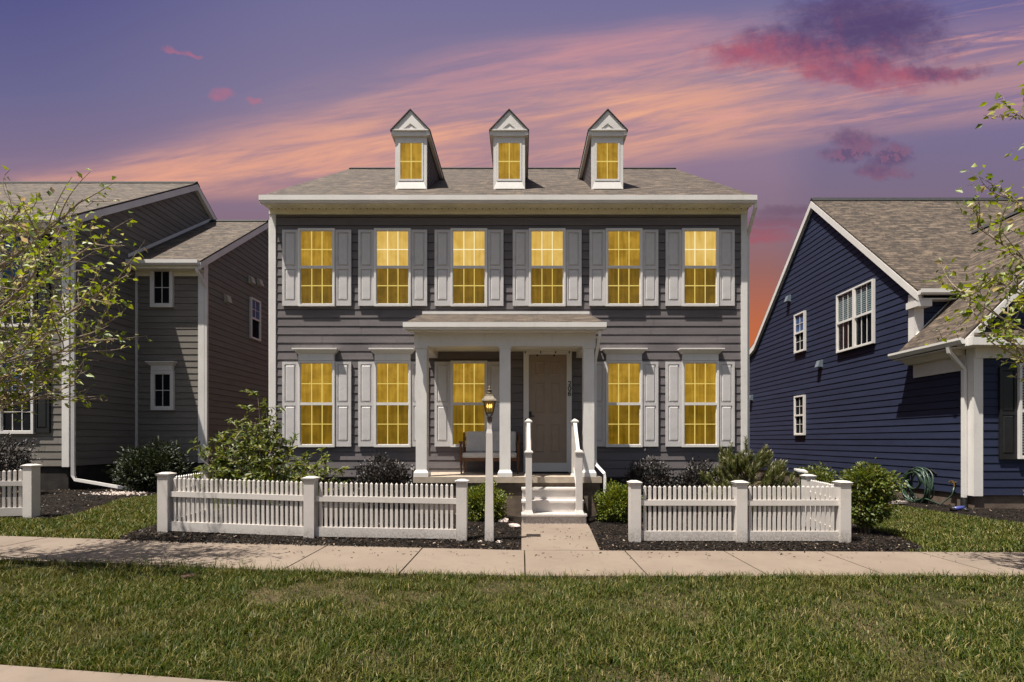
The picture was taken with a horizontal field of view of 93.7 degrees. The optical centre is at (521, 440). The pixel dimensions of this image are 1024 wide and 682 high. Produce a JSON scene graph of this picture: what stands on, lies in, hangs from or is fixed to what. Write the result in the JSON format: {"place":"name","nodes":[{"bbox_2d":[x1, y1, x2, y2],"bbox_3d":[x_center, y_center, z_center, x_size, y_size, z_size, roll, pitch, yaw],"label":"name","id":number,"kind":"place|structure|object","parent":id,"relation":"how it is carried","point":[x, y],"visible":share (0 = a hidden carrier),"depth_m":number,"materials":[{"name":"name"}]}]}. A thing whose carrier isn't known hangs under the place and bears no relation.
{"place":"outdoors","nodes":[
{"label":"outdoors","id":0,"kind":"place"},
{"bbox_2d":[0,665,229,681],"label":"path","id":1,"kind":"structure","parent":0,"point":[9,673],"depth_m":2.88,"materials":[{"name":"concrete"}]},
{"bbox_2d":[0,491,237,539],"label":"grass","id":2,"kind":"structure","parent":0,"point":[108,518],"depth_m":7.77,"materials":[{"name":"green plant"}]},
{"bbox_2d":[0,536,1023,577],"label":"sidewalk","id":3,"kind":"structure","parent":0,"point":[687,563],"depth_m":5.83,"materials":[{"name":"concrete"}]},
{"bbox_2d":[0,480,1023,681],"bbox_3d":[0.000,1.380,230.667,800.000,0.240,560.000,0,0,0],"label":"ground","id":4,"kind":"structure","parent":0,"point":[647,609],"depth_m":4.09,"materials":[{"name":"green plant"}]},
{"bbox_2d":[0,464,41,517],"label":"picket fence","id":5,"kind":"object","parent":4,"relation":"on","point":[30,484],"visible":0.97,"depth_m":8.10,"materials":[{"name":"white plastic"}]},
{"bbox_2d":[0,165,151,422],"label":"tree","id":6,"kind":"object","parent":4,"relation":"on","point":[12,285],"visible":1,"depth_m":5.09,"materials":[{"name":"green plant"}]},
{"bbox_2d":[0,482,228,519],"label":"mulch bed","id":7,"kind":"object","parent":4,"relation":"on","point":[76,507],"visible":0.22,"depth_m":10.24,"materials":[{"name":"soil"}]},
{"bbox_2d":[0,433,44,494],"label":"shrub","id":8,"kind":"object","parent":7,"relation":"on","point":[23,459],"visible":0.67,"depth_m":10.78,"materials":[{"name":"purple plant"}]},
{"bbox_2d":[79,490,154,495],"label":"gravel","id":9,"kind":"structure","parent":7,"relation":"on","point":[114,492],"depth_m":11.44,"materials":[{"name":"white gravel"}]},
{"bbox_2d":[102,436,194,490],"bbox_3d":[-9.470,0.624,12.255,1.868,1.517,1.784,0,0,-35],"label":"shrub","id":10,"kind":"object","parent":7,"relation":"on","point":[149,464],"visible":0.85,"depth_m":11.98,"materials":[{"name":"green plant"}]},
{"bbox_2d":[0,181,268,490],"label":"house","id":11,"kind":"structure","parent":4,"relation":"on","point":[196,293],"depth_m":13.96,"materials":[{"name":"grey wood"}]},
{"bbox_2d":[0,233,34,326],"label":"window","id":12,"kind":"structure","parent":11,"relation":"in","point":[27,320],"depth_m":11.86,"materials":[{"name":"white paint"}]},
{"bbox_2d":[0,341,35,433],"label":"window","id":13,"kind":"structure","parent":11,"relation":"in","point":[7,423],"depth_m":11.86,"materials":[{"name":"white paint"}]},
{"bbox_2d":[145,361,177,409],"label":"window","id":14,"kind":"structure","parent":11,"relation":"in","point":[162,373],"depth_m":13.91,"materials":[{"name":"white paint"}]},
{"bbox_2d":[150,271,173,307],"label":"window","id":15,"kind":"structure","parent":11,"relation":"in","point":[161,282],"depth_m":13.94,"materials":[{"name":"white paint"}]},
{"bbox_2d":[249,297,260,341],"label":"window","id":16,"kind":"structure","parent":11,"relation":"in","point":[255,305],"depth_m":16.59,"materials":[{"name":"white glass"}]},
{"bbox_2d":[181,573,194,578],"bbox_3d":[-3.439,1.395,4.950,0.132,0.032,0.129,0,0,0],"label":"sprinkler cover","id":17,"kind":"object","parent":4,"relation":"on","point":[186,575],"visible":0.72,"depth_m":4.92,"materials":[{"name":"grey plastic"}]},
{"bbox_2d":[155,468,468,540],"bbox_3d":[-3.332,1.051,7.119,5.068,1.164,1.351,0,0,17],"label":"picket fence","id":18,"kind":"object","parent":4,"relation":"on","point":[183,504],"visible":0.98,"depth_m":6.94,"materials":[{"name":"white plastic"}]},
{"bbox_2d":[121,501,520,549],"bbox_3d":[-2.975,1.418,8.570,5.950,0.152,4.260,0,0,0],"label":"mulch bed","id":19,"kind":"object","parent":4,"relation":"on","point":[514,519],"visible":0.25,"depth_m":6.98,"materials":[{"name":"soil"}]},
{"bbox_2d":[187,388,348,523],"bbox_3d":[-4.210,0.295,7.970,2.731,2.333,1.431,0,0,0],"label":"shrub","id":20,"kind":"object","parent":19,"relation":"on","point":[265,470],"visible":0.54,"depth_m":7.83,"materials":[{"name":"green plant"}]},
{"bbox_2d":[347,450,414,509],"bbox_3d":[-2.889,0.879,9.914,1.487,1.354,1.194,0,0,0],"label":"shrub","id":21,"kind":"object","parent":19,"relation":"on","point":[371,474],"visible":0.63,"depth_m":9.74,"materials":[{"name":"purple plant"}]},
{"bbox_2d":[410,464,414,483],"bbox_3d":[-2.123,0.988,9.350,0.096,1.039,0.091,0,0,0],"label":"garden light","id":22,"kind":"object","parent":19,"relation":"on","point":[412,466],"visible":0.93,"depth_m":9.33,"materials":[{"name":"black metal"}]},
{"bbox_2d":[455,477,511,520],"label":"shrub","id":23,"kind":"object","parent":19,"relation":"on","point":[476,501],"visible":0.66,"depth_m":8.60,"materials":[{"name":"green plant"}]},
{"bbox_2d":[481,385,496,540],"bbox_3d":[-0.465,0.411,6.957,0.223,2.418,0.223,0,0,0],"label":"lamp post","id":24,"kind":"object","parent":19,"relation":"on","point":[489,508],"visible":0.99,"depth_m":6.90,"materials":[{"name":"white plastic"}]},
{"bbox_2d":[498,518,508,521],"bbox_3d":[-0.328,1.446,8.598,0.211,0.102,0.162,0,0,0],"label":"rock","id":25,"kind":"object","parent":19,"relation":"on","point":[504,520],"visible":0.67,"depth_m":8.54,"materials":[{"name":"white stone"}]},
{"bbox_2d":[509,523,519,527],"bbox_3d":[-0.117,1.463,8.146,0.210,0.103,0.111,0,0,0],"label":"rock","id":26,"kind":"object","parent":19,"relation":"on","point":[515,525],"visible":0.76,"depth_m":8.12,"materials":[{"name":"white stone"}]},
{"bbox_2d":[259,109,757,523],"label":"house","id":27,"kind":"structure","parent":4,"relation":"on","point":[588,320],"depth_m":10.63,"materials":[{"name":"grey wood"}]},
{"bbox_2d":[292,348,339,446],"bbox_3d":[-4.529,-0.933,10.569,0.980,2.167,0.180,0,0,0],"label":"window","id":28,"kind":"structure","parent":27,"relation":"in","point":[316,366],"depth_m":10.63,"materials":[{"name":"yellow glass"}]},
{"bbox_2d":[298,228,335,306],"bbox_3d":[-4.529,-3.819,10.622,0.810,1.715,0.075,0,0,0],"label":"window","id":29,"kind":"structure","parent":27,"relation":"in","point":[316,246],"depth_m":10.63,"materials":[{"name":"glass"}]},
{"bbox_2d":[369,348,414,446],"bbox_3d":[-2.849,-0.933,10.569,0.980,2.167,0.180,0,0,0],"label":"window","id":30,"kind":"structure","parent":27,"relation":"in","point":[392,366],"depth_m":10.63,"materials":[{"name":"glass"}]},
{"bbox_2d":[374,228,410,306],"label":"window","id":31,"kind":"structure","parent":27,"relation":"in","point":[392,246],"depth_m":10.63,"materials":[{"name":"yellow glass"}]},
{"bbox_2d":[450,228,486,306],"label":"window","id":32,"kind":"structure","parent":27,"relation":"in","point":[468,246],"depth_m":10.63,"materials":[{"name":"yellow glass"}]},
{"bbox_2d":[450,361,486,446],"bbox_3d":[-1.161,-0.802,10.622,0.810,1.905,0.075,0,0,0],"label":"window","id":33,"kind":"structure","parent":27,"relation":"in","point":[468,379],"depth_m":10.63,"materials":[{"name":"yellow glass"}]},
{"bbox_2d":[459,431,519,473],"bbox_3d":[-0.665,0.256,10.264,1.270,0.902,0.667,0,0,0],"label":"porch bench","id":34,"kind":"object","parent":27,"relation":"on","point":[476,445],"visible":0.66,"depth_m":10.37,"materials":[{"name":"brown wood"}]},
{"bbox_2d":[529,228,565,306],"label":"window","id":35,"kind":"structure","parent":27,"relation":"in","point":[547,246],"depth_m":10.63,"materials":[{"name":"glass"}]},
{"bbox_2d":[529,355,566,462],"bbox_3d":[0.581,-0.700,10.619,0.839,2.400,0.095,0,0,0],"label":"door","id":36,"kind":"structure","parent":27,"relation":"in","point":[547,373],"depth_m":10.65,"materials":[{"name":"brown wood"}]},
{"bbox_2d":[532,472,569,473],"bbox_3d":[0.605,0.697,10.335,0.830,0.015,0.430,0,0,0],"label":"door mat","id":37,"kind":"object","parent":27,"relation":"on","point":[550,473],"depth_m":10.12,"materials":[{"name":"black rubber"}]},
{"bbox_2d":[605,228,642,306],"bbox_3d":[2.264,-3.819,10.622,0.810,1.715,0.075,0,0,0],"label":"window","id":38,"kind":"structure","parent":27,"relation":"in","point":[623,246],"depth_m":10.63,"materials":[{"name":"glass"}]},
{"bbox_2d":[601,348,647,446],"bbox_3d":[2.264,-0.933,10.569,0.980,2.167,0.180,0,0,0],"label":"window","id":39,"kind":"structure","parent":27,"relation":"in","point":[623,366],"depth_m":10.63,"materials":[{"name":"yellow glass"}]},
{"bbox_2d":[681,228,718,306],"bbox_3d":[3.952,-3.819,10.622,0.810,1.715,0.075,0,0,0],"label":"window","id":40,"kind":"structure","parent":27,"relation":"in","point":[700,246],"depth_m":10.63,"materials":[{"name":"yellow glass"}]},
{"bbox_2d":[677,348,724,446],"bbox_3d":[3.952,-0.933,10.569,0.980,2.167,0.180,0,0,0],"label":"window","id":41,"kind":"structure","parent":27,"relation":"in","point":[700,366],"depth_m":10.63,"materials":[{"name":"glass"}]},
{"bbox_2d":[627,474,852,542],"bbox_3d":[3.449,1.114,7.040,3.733,1.072,1.333,0,0,-21],"label":"picket fence","id":42,"kind":"object","parent":4,"relation":"on","point":[825,510],"visible":1,"depth_m":6.90,"materials":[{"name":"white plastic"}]},
{"bbox_2d":[586,506,922,551],"bbox_3d":[3.530,1.474,8.550,4.940,0.041,4.300,0,0,0],"label":"mulch bed","id":43,"kind":"object","parent":4,"relation":"on","point":[604,523],"visible":0.27,"depth_m":6.94,"materials":[{"name":"soil"}]},
{"bbox_2d":[0,486,1023,570],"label":"mulch","id":44,"kind":"object","parent":43,"relation":"on","point":[600,547],"visible":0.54,"depth_m":6.78,"materials":[{"name":"black soil"}]},
{"bbox_2d":[592,478,647,522],"bbox_3d":[1.782,1.121,8.704,0.962,0.872,0.925,0,0,23],"label":"shrub","id":45,"kind":"object","parent":43,"relation":"on","point":[615,495],"visible":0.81,"depth_m":8.55,"materials":[{"name":"green plant"}]},
{"bbox_2d":[617,448,680,512],"bbox_3d":[2.611,0.851,9.888,1.107,1.414,1.231,0,0,-42],"label":"shrub","id":46,"kind":"object","parent":43,"relation":"on","point":[638,472],"visible":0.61,"depth_m":9.72,"materials":[{"name":"purple plant"}]},
{"bbox_2d":[675,456,721,509],"bbox_3d":[3.698,0.936,9.897,1.205,1.236,1.032,0,0,0],"label":"shrub","id":47,"kind":"object","parent":43,"relation":"on","point":[690,476],"visible":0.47,"depth_m":9.77,"materials":[{"name":"purple plant"}]},
{"bbox_2d":[699,436,797,520],"bbox_3d":[4.032,0.748,8.709,1.486,1.706,1.687,0,0,-43],"label":"shrub","id":48,"kind":"object","parent":43,"relation":"on","point":[736,464],"visible":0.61,"depth_m":8.52,"materials":[{"name":"green plant"}]},
{"bbox_2d":[794,468,807,523],"bbox_3d":[4.862,1.020,8.355,0.180,1.060,0.110,0,0,0],"label":"path light","id":49,"kind":"object","parent":43,"relation":"on","point":[801,470],"visible":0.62,"depth_m":8.35,"materials":[{"name":"white metal"}]},
{"bbox_2d":[834,457,906,533],"bbox_3d":[5.504,0.908,7.575,1.011,1.292,0.842,0,0,0],"label":"shrub","id":50,"kind":"object","parent":43,"relation":"on","point":[874,494],"visible":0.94,"depth_m":7.41,"materials":[{"name":"green plant"}]},
{"bbox_2d":[797,461,839,486],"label":"shrub","id":51,"kind":"object","parent":4,"relation":"on","point":[818,472],"visible":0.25,"depth_m":9.79,"materials":[{"name":"green plant"}]},
{"bbox_2d":[750,198,1023,508],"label":"house","id":52,"kind":"structure","parent":4,"relation":"on","point":[848,366],"depth_m":13.08,"materials":[{"name":"blue wood"}]},
{"bbox_2d":[794,310,805,353],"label":"window","id":53,"kind":"structure","parent":52,"relation":"in","point":[799,318],"depth_m":16.49,"materials":[{"name":"white paint"}]},
{"bbox_2d":[794,395,805,434],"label":"window","id":54,"kind":"structure","parent":52,"relation":"in","point":[799,401],"depth_m":16.49,"materials":[{"name":"white paint"}]},
{"bbox_2d":[836,288,855,352],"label":"window","id":55,"kind":"structure","parent":52,"relation":"in","point":[838,321],"depth_m":14.26,"materials":[{"name":"white paint"}]},
{"bbox_2d":[839,282,870,349],"bbox_3d":[9.599,-3.510,13.780,0.002,1.680,1.460,0,0,0],"label":"window back","id":56,"kind":"structure","parent":52,"relation":"in","point":[866,319],"depth_m":13.67,"materials":[{"name":"black glass"}]},
{"bbox_2d":[853,279,874,347],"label":"window","id":57,"kind":"structure","parent":52,"relation":"in","point":[855,292],"depth_m":13.41,"materials":[{"name":"white paint"}]},
{"bbox_2d":[899,467,954,504],"bbox_3d":[9.371,1.080,11.102,0.498,0.922,1.110,0,0,0],"label":"garden hose","id":58,"kind":"object","parent":52,"relation":"hanging from","point":[928,484],"visible":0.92,"depth_m":11.13,"materials":[{"name":"green rubber"}]},
{"bbox_2d":[1016,363,1023,458],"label":"window","id":59,"kind":"structure","parent":52,"relation":"in","point":[1019,384],"depth_m":10.11,"materials":[{"name":"white paint"}]},
{"bbox_2d":[1022,368,1023,454],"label":"window back","id":60,"kind":"structure","parent":52,"relation":"in","point":[1022,368],"depth_m":10.18,"materials":[{"name":"black glass"}]},
{"bbox_2d":[756,477,1023,522],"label":"mulch bed","id":61,"kind":"object","parent":4,"relation":"on","point":[979,511],"visible":0.2,"depth_m":9.84,"materials":[{"name":"soil"}]},
{"bbox_2d":[949,506,968,511],"bbox_3d":[8.996,1.413,9.864,0.311,0.122,0.150,0,0,0],"label":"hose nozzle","id":62,"kind":"object","parent":61,"relation":"on","point":[955,508],"visible":1,"depth_m":9.86,"materials":[{"name":"blue plastic"}]},
{"bbox_2d":[889,495,899,505],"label":"plant","id":63,"kind":"object","parent":4,"relation":"on","point":[893,500],"visible":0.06,"depth_m":10.91,"materials":[{"name":"green plant"}]},
{"bbox_2d":[922,61,1023,381],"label":"tree","id":64,"kind":"object","parent":4,"relation":"on","point":[1008,336],"visible":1,"depth_m":5.14,"materials":[{"name":"green plant"}]},
{"bbox_2d":[0,0,1023,346],"label":"sky","id":65,"kind":"structure","parent":0,"point":[787,104],"materials":[{"name":"purple"}]},
{"bbox_2d":[521,522,599,551],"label":"front walk","id":66,"kind":"structure","parent":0,"point":[556,537],"depth_m":7.27,"materials":[{"name":"concrete"}]},
{"bbox_2d":[752,490,1023,551],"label":"grass","id":67,"kind":"structure","parent":0,"point":[1001,536],"depth_m":7.79,"materials":[{"name":"green plant"}]},
{"bbox_2d":[889,500,907,503],"bbox_3d":[8.478,1.415,10.990,0.660,0.050,0.300,0,0,0],"label":"splash stone","id":68,"kind":"object","parent":67,"relation":"on","point":[900,502],"visible":0.59,"depth_m":10.89,"materials":[{"name":"white stone"}]}
]}

